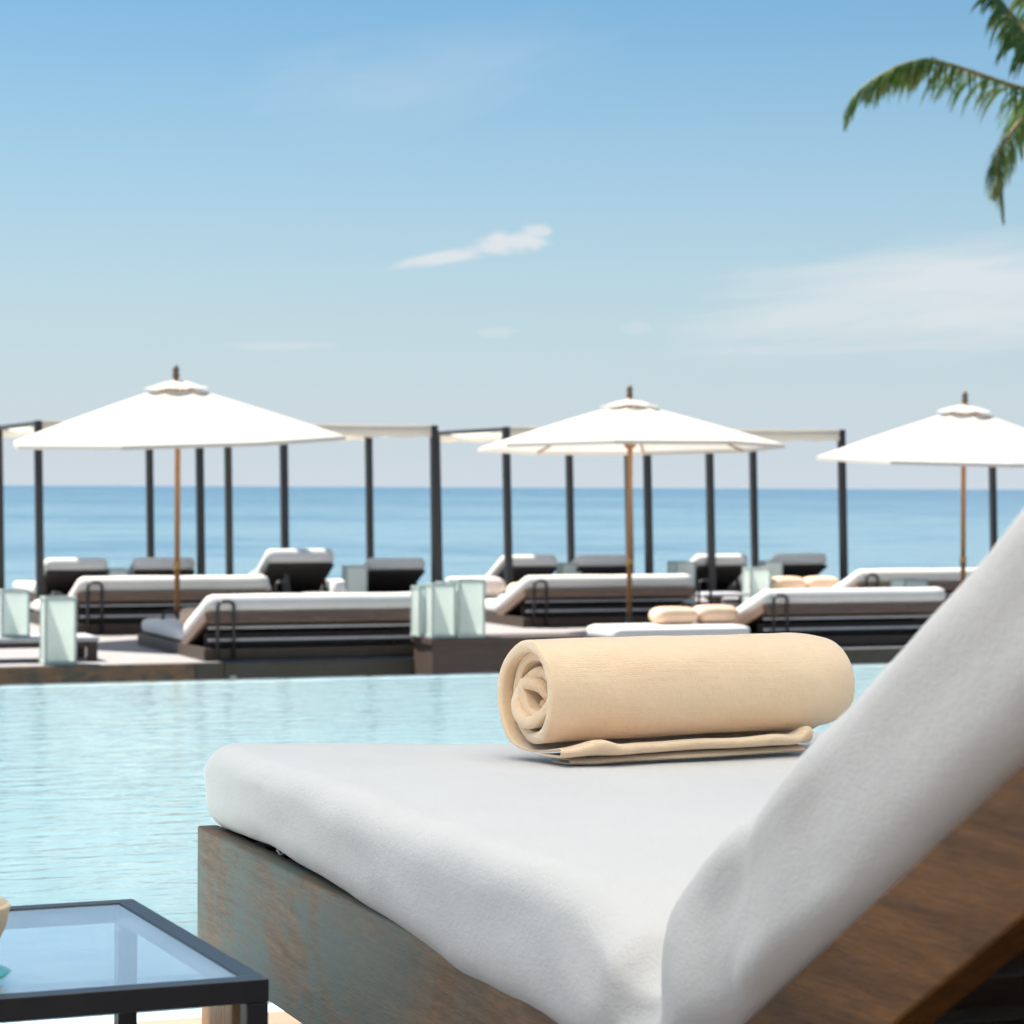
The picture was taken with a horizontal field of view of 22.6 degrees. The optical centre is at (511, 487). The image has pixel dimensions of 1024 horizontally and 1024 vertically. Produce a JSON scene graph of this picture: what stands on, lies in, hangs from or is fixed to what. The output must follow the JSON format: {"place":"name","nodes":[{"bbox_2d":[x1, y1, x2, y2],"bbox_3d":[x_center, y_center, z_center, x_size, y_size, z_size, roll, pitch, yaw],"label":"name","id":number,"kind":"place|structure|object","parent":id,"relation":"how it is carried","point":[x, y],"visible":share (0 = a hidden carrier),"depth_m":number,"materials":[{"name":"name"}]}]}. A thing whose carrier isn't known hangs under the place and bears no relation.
{"place":"outdoors","nodes":[
{"label":"outdoors","id":0,"kind":"place"},
{"bbox_2d":[0,973,201,993],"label":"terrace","id":1,"kind":"structure","parent":0,"point":[54,986],"depth_m":10.47,"materials":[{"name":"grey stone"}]},
{"bbox_2d":[842,0,1023,224],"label":"palm tree","id":2,"kind":"object","parent":1,"relation":"on","point":[908,74],"visible":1,"depth_m":29.46,"materials":[{"name":"green plant"}]},
{"bbox_2d":[0,1001,282,1023],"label":"pool basin","id":3,"kind":"object","parent":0,"point":[161,1015],"depth_m":10.06,"materials":[{"name":"tile"}]},
{"bbox_2d":[0,666,885,986],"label":"pool overflow wall","id":4,"kind":"structure","parent":3,"relation":"attached to","point":[48,958],"depth_m":10.57,"materials":[{"name":"liquid"}]},
{"bbox_2d":[137,1011,301,1023],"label":"pool deck","id":5,"kind":"structure","parent":0,"point":[281,1017],"depth_m":3.78,"materials":[{"name":"beige stone"}]},
{"bbox_2d":[0,899,268,1023],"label":"side table","id":6,"kind":"object","parent":5,"relation":"on","point":[126,997],"visible":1,"depth_m":2.40,"materials":[{"name":"black metal"}]},
{"bbox_2d":[0,898,10,978],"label":"cup","id":7,"kind":"object","parent":6,"relation":"on","point":[5,905],"visible":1,"depth_m":2.36,"materials":[{"name":"beige ceramic"}]},
{"bbox_2d":[197,509,1023,1023],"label":"daybed","id":8,"kind":"object","parent":5,"relation":"on","point":[859,859],"visible":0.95,"depth_m":2.39,"materials":[{"name":"white fabric"}]},
{"bbox_2d":[498,633,854,764],"bbox_3d":[0.252,0.298,3.690,0.535,0.171,0.202,0,0,-29],"label":"rolled towel","id":9,"kind":"object","parent":8,"relation":"on","point":[590,700],"visible":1,"depth_m":3.62,"materials":[{"name":"beige fabric"}]},
{"bbox_2d":[330,580,344,592],"bbox_3d":[-1.793,1.163,26.290,0.160,0.410,0.160,0,0,0],"label":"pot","id":10,"kind":"object","parent":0,"point":[337,586],"visible":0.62,"depth_m":26.23,"materials":[{"name":"white ceramic"}]},
{"bbox_2d":[0,663,889,980],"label":"pool water","id":11,"kind":"structure","parent":0,"point":[308,691],"depth_m":8.73,"materials":[{"name":"blue liquid"}]},
{"bbox_2d":[0,597,905,685],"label":"timber deck","id":12,"kind":"structure","parent":0,"point":[124,657],"depth_m":20.20,"materials":[{"name":"wood"}]},
{"bbox_2d":[0,633,98,660],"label":"coffee table","id":13,"kind":"object","parent":12,"relation":"on","point":[87,646],"visible":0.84,"depth_m":20.01,"materials":[{"name":"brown wood"}]},
{"bbox_2d":[0,589,29,637],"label":"lantern","id":14,"kind":"object","parent":13,"relation":"on","point":[14,613],"visible":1,"depth_m":19.90,"materials":[{"name":"glass"}]},
{"bbox_2d":[39,596,76,664],"bbox_3d":[-3.491,1.100,19.692,0.253,0.520,0.253,0,0,-19],"label":"lantern","id":15,"kind":"object","parent":12,"relation":"on","point":[58,630],"visible":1,"depth_m":19.59,"materials":[{"name":"glass"}]},
{"bbox_2d":[13,558,107,602],"bbox_3d":[-4.912,1.047,27.712,0.680,0.615,1.993,0,0,-21],"label":"sun lounger","id":16,"kind":"object","parent":12,"relation":"on","point":[63,575],"visible":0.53,"depth_m":26.86,"materials":[{"name":"fabric"}]},
{"bbox_2d":[0,420,204,599],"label":"pergola","id":17,"kind":"object","parent":12,"relation":"on","point":[19,429],"visible":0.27,"depth_m":27.09,"materials":[{"name":"paint"}]},
{"bbox_2d":[106,568,127,575],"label":"lantern","id":18,"kind":"object","parent":12,"relation":"on","point":[117,571],"visible":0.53,"depth_m":26.94,"materials":[{"name":"glass"}]},
{"bbox_2d":[30,575,289,634],"bbox_3d":[-3.464,1.091,24.898,2.024,0.539,2.359,0,0,-21],"label":"daybed","id":19,"kind":"object","parent":12,"relation":"on","point":[111,605],"visible":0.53,"depth_m":23.77,"materials":[{"name":"white fabric"}]},
{"bbox_2d":[128,557,194,575],"bbox_3d":[-4.037,1.050,28.053,0.680,0.615,1.993,0,0,-21],"label":"sun lounger","id":20,"kind":"object","parent":12,"relation":"on","point":[151,566],"visible":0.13,"depth_m":27.13,"materials":[{"name":"grey fabric"}]},
{"bbox_2d":[13,364,345,617],"bbox_3d":[-2.949,0.139,22.564,2.815,2.447,2.809,0,0,33],"label":"parasol","id":21,"kind":"object","parent":12,"relation":"on","point":[164,415],"visible":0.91,"depth_m":21.82,"materials":[{"name":"fabric"}]},
{"bbox_2d":[248,570,270,589],"bbox_3d":[-2.478,1.081,24.735,0.290,0.567,0.160,0,0,-21],"label":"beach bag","id":22,"kind":"object","parent":12,"relation":"on","point":[259,573],"visible":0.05,"depth_m":24.71,"materials":[{"name":"fabric"}]},
{"bbox_2d":[138,592,413,660],"bbox_3d":[-1.880,1.105,21.480,2.024,0.523,2.359,0,0,-21],"label":"daybed","id":23,"kind":"object","parent":12,"relation":"on","point":[269,626],"visible":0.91,"depth_m":20.46,"materials":[{"name":"white fabric"}]},
{"bbox_2d":[180,607,197,624],"bbox_3d":[-2.421,1.060,21.076,0.620,0.150,0.150,0,0,-21],"label":"bolster","id":24,"kind":"object","parent":23,"relation":"on","point":[186,613],"visible":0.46,"depth_m":20.93,"materials":[{"name":"white fabric"}]},
{"bbox_2d":[254,549,333,592],"bbox_3d":[-2.609,1.010,28.234,0.762,0.708,1.993,0,0,-21],"label":"sun lounger","id":25,"kind":"object","parent":12,"relation":"on","point":[308,570],"visible":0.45,"depth_m":27.39,"materials":[{"name":"fabric"}]},
{"bbox_2d":[224,424,439,592],"bbox_3d":[-2.060,0.340,28.836,1.816,2.048,2.376,0,0,-21],"label":"pergola","id":26,"kind":"object","parent":12,"relation":"on","point":[367,433],"visible":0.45,"depth_m":28.04,"materials":[{"name":"paint"}]},
{"bbox_2d":[342,565,366,592],"bbox_3d":[-1.679,1.103,27.300,0.234,0.530,0.234,0,0,-16],"label":"lantern","id":27,"kind":"object","parent":12,"relation":"on","point":[354,577],"visible":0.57,"depth_m":27.20,"materials":[{"name":"glass"}]},
{"bbox_2d":[319,558,424,592],"bbox_3d":[-1.615,1.070,28.890,0.680,0.597,1.993,0,0,-21],"label":"sun lounger","id":28,"kind":"object","parent":12,"relation":"on","point":[387,575],"visible":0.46,"depth_m":28.06,"materials":[{"name":"fabric"}]},
{"bbox_2d":[411,633,583,675],"bbox_3d":[-0.118,1.615,20.528,1.300,0.850,0.485,0,0,-21],"label":"timber box","id":29,"kind":"object","parent":12,"relation":"on","point":[488,653],"visible":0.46,"depth_m":20.23,"materials":[{"name":"brown wood"}]},
{"bbox_2d":[410,585,424,636],"bbox_3d":[-0.682,0.987,20.412,0.203,0.400,0.203,0,0,-22],"label":"lantern","id":30,"kind":"object","parent":29,"relation":"on","point":[417,611],"visible":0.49,"depth_m":20.33,"materials":[{"name":"glass"}]},
{"bbox_2d":[424,583,455,637],"bbox_3d":[-0.568,0.972,20.231,0.203,0.430,0.203,0,0,-20],"label":"lantern","id":31,"kind":"object","parent":29,"relation":"on","point":[439,610],"visible":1,"depth_m":20.15,"materials":[{"name":"glass"}]},
{"bbox_2d":[449,578,485,637],"bbox_3d":[-0.359,0.958,20.312,0.234,0.460,0.234,0,0,-21],"label":"lantern","id":32,"kind":"object","parent":29,"relation":"on","point":[470,607],"visible":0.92,"depth_m":20.21,"materials":[{"name":"glass"}]},
{"bbox_2d":[445,555,556,594],"bbox_3d":[-0.150,1.067,29.676,0.680,0.615,1.993,0,0,-21],"label":"sun lounger","id":33,"kind":"object","parent":12,"relation":"on","point":[526,565],"visible":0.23,"depth_m":28.81,"materials":[{"name":"fabric"}]},
{"bbox_2d":[438,427,653,592],"bbox_3d":[0.329,0.344,29.767,1.816,2.048,2.376,0,0,-21],"label":"pergola","id":34,"kind":"object","parent":12,"relation":"on","point":[486,434],"visible":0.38,"depth_m":28.98,"materials":[{"name":"paint"}]},
{"bbox_2d":[556,562,581,574],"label":"lantern","id":35,"kind":"object","parent":12,"relation":"on","point":[568,568],"visible":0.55,"depth_m":28.96,"materials":[{"name":"glass"}]},
{"bbox_2d":[485,574,711,627],"bbox_3d":[0.644,1.121,26.457,2.024,0.513,2.359,0,0,-21],"label":"daybed","id":36,"kind":"object","parent":12,"relation":"on","point":[535,601],"visible":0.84,"depth_m":25.40,"materials":[{"name":"white fabric"}]},
{"bbox_2d":[474,576,505,597],"bbox_3d":[-0.264,1.034,26.553,0.400,0.220,0.240,0,0,-21],"label":"cushion","id":37,"kind":"object","parent":36,"relation":"on","point":[495,586],"visible":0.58,"depth_m":26.48,"materials":[{"name":"fabric"}]},
{"bbox_2d":[506,582,517,591],"bbox_3d":[0.161,1.061,26.290,0.420,0.170,0.260,0,0,-21],"label":"cushion","id":38,"kind":"object","parent":36,"relation":"on","point":[510,586],"visible":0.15,"depth_m":26.22,"materials":[{"name":"white fabric"}]},
{"bbox_2d":[571,554,626,574],"bbox_3d":[0.697,1.070,29.953,0.680,0.615,1.993,0,0,-21],"label":"sun lounger","id":39,"kind":"object","parent":12,"relation":"on","point":[605,564],"visible":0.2,"depth_m":29.04,"materials":[{"name":"grey fabric"}]},
{"bbox_2d":[478,384,784,623],"bbox_3d":[1.117,0.200,24.311,2.703,2.358,2.702,0,0,-15],"label":"parasol","id":40,"kind":"object","parent":12,"relation":"on","point":[629,427],"visible":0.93,"depth_m":23.90,"materials":[{"name":"fabric"}]},
{"bbox_2d":[587,623,749,636],"bbox_3d":[1.341,1.281,21.963,1.280,0.200,0.640,0,0,-21],"label":"ottoman","id":41,"kind":"object","parent":12,"relation":"on","point":[621,630],"visible":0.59,"depth_m":21.71,"materials":[{"name":"white fabric"}]},
{"bbox_2d":[649,607,697,624],"bbox_3d":[1.393,1.107,22.080,0.400,0.150,0.260,0,0,-21],"label":"cushion","id":42,"kind":"object","parent":41,"relation":"on","point":[673,615],"visible":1,"depth_m":21.97,"materials":[{"name":"beige fabric"}]},
{"bbox_2d":[693,605,738,623],"bbox_3d":[1.758,1.103,22.244,0.400,0.160,0.260,0,0,-21],"label":"cushion","id":43,"kind":"object","parent":41,"relation":"on","point":[714,614],"visible":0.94,"depth_m":22.13,"materials":[{"name":"beige fabric"}]},
{"bbox_2d":[667,561,695,607],"bbox_3d":[1.928,1.113,29.136,0.251,0.540,0.251,0,0,-21],"label":"lantern","id":44,"kind":"object","parent":12,"relation":"on","point":[682,567],"visible":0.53,"depth_m":29.05,"materials":[{"name":"glass"}]},
{"bbox_2d":[690,554,747,605],"bbox_3d":[2.065,1.076,30.325,0.680,0.615,1.993,0,0,-21],"label":"sun lounger","id":45,"kind":"object","parent":12,"relation":"on","point":[729,570],"visible":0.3,"depth_m":29.50,"materials":[{"name":"white fabric"}]},
{"bbox_2d":[694,592,751,604],"bbox_3d":[2.189,1.250,27.199,0.580,0.268,0.450,0,0,-21],"label":"side table","id":46,"kind":"object","parent":12,"relation":"on","point":[717,596],"visible":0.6,"depth_m":27.06,"materials":[{"name":"white wood"}]},
{"bbox_2d":[624,429,847,604],"bbox_3d":[2.651,0.353,30.673,1.816,2.048,2.376,0,0,-21],"label":"pergola","id":47,"kind":"object","parent":12,"relation":"on","point":[817,435],"visible":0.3,"depth_m":29.86,"materials":[{"name":"paint"}]},
{"bbox_2d":[742,567,770,603],"bbox_3d":[2.677,1.131,28.033,0.251,0.510,0.251,0,0,-16],"label":"lantern","id":48,"kind":"object","parent":12,"relation":"on","point":[756,580],"visible":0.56,"depth_m":27.93,"materials":[{"name":"glass"}]},
{"bbox_2d":[705,553,826,599],"bbox_3d":[3.039,1.080,30.866,0.680,0.615,1.993,0,0,-21],"label":"sun lounger","id":49,"kind":"object","parent":12,"relation":"on","point":[802,565],"visible":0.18,"depth_m":30.00,"materials":[{"name":"white fabric"}]},
{"bbox_2d":[758,561,782,577],"bbox_3d":[2.968,1.117,29.434,0.227,0.540,0.227,0,0,-16],"label":"lantern","id":50,"kind":"object","parent":12,"relation":"on","point":[776,567],"visible":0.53,"depth_m":29.34,"materials":[{"name":"glass"}]},
{"bbox_2d":[679,587,945,646],"bbox_3d":[2.674,1.132,23.395,2.024,0.508,2.359,0,0,-21],"label":"daybed","id":51,"kind":"object","parent":12,"relation":"on","point":[844,617],"visible":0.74,"depth_m":22.35,"materials":[{"name":"white fabric"}]},
{"bbox_2d":[832,568,974,602],"bbox_3d":[4.084,1.120,27.830,2.024,0.544,2.359,0,0,-21],"label":"daybed","id":52,"kind":"object","parent":12,"relation":"on","point":[948,580],"visible":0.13,"depth_m":26.66,"materials":[{"name":"white fabric"}]},
{"bbox_2d":[771,576,805,588],"bbox_3d":[3.010,1.068,28.076,0.420,0.180,0.260,0,0,-21],"label":"cushion","id":53,"kind":"object","parent":52,"relation":"on","point":[785,582],"visible":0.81,"depth_m":27.96,"materials":[{"name":"beige fabric"}]},
{"bbox_2d":[803,576,839,588],"bbox_3d":[3.393,1.069,28.194,0.420,0.180,0.260,0,0,-21],"label":"cushion","id":54,"kind":"object","parent":52,"relation":"on","point":[821,582],"visible":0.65,"depth_m":28.08,"materials":[{"name":"beige fabric"}]},
{"bbox_2d":[890,578,927,587],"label":"lantern","id":55,"kind":"object","parent":12,"relation":"on","point":[906,582],"visible":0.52,"depth_m":25.54,"materials":[{"name":"glass"}]},
{"bbox_2d":[816,391,1023,583],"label":"parasol","id":56,"kind":"object","parent":12,"relation":"on","point":[963,439],"visible":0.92,"depth_m":24.79,"materials":[{"name":"fabric"}]},
{"bbox_2d":[988,467,997,549],"bbox_3d":[7.477,0.373,32.554,1.816,2.048,2.376,0,0,-21],"label":"pergola","id":57,"kind":"object","parent":12,"relation":"on","point":[993,506],"visible":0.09,"depth_m":33.28,"materials":[{"name":"paint"}]},
{"bbox_2d":[0,0,1023,489],"label":"sky","id":58,"kind":"structure","parent":0,"point":[450,215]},
{"bbox_2d":[3,485,1023,591],"bbox_3d":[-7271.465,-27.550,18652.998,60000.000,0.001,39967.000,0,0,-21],"label":"sea","id":59,"kind":"structure","parent":0,"point":[903,528],"depth_m":203.84,"materials":[{"name":"liquid"}]}
]}

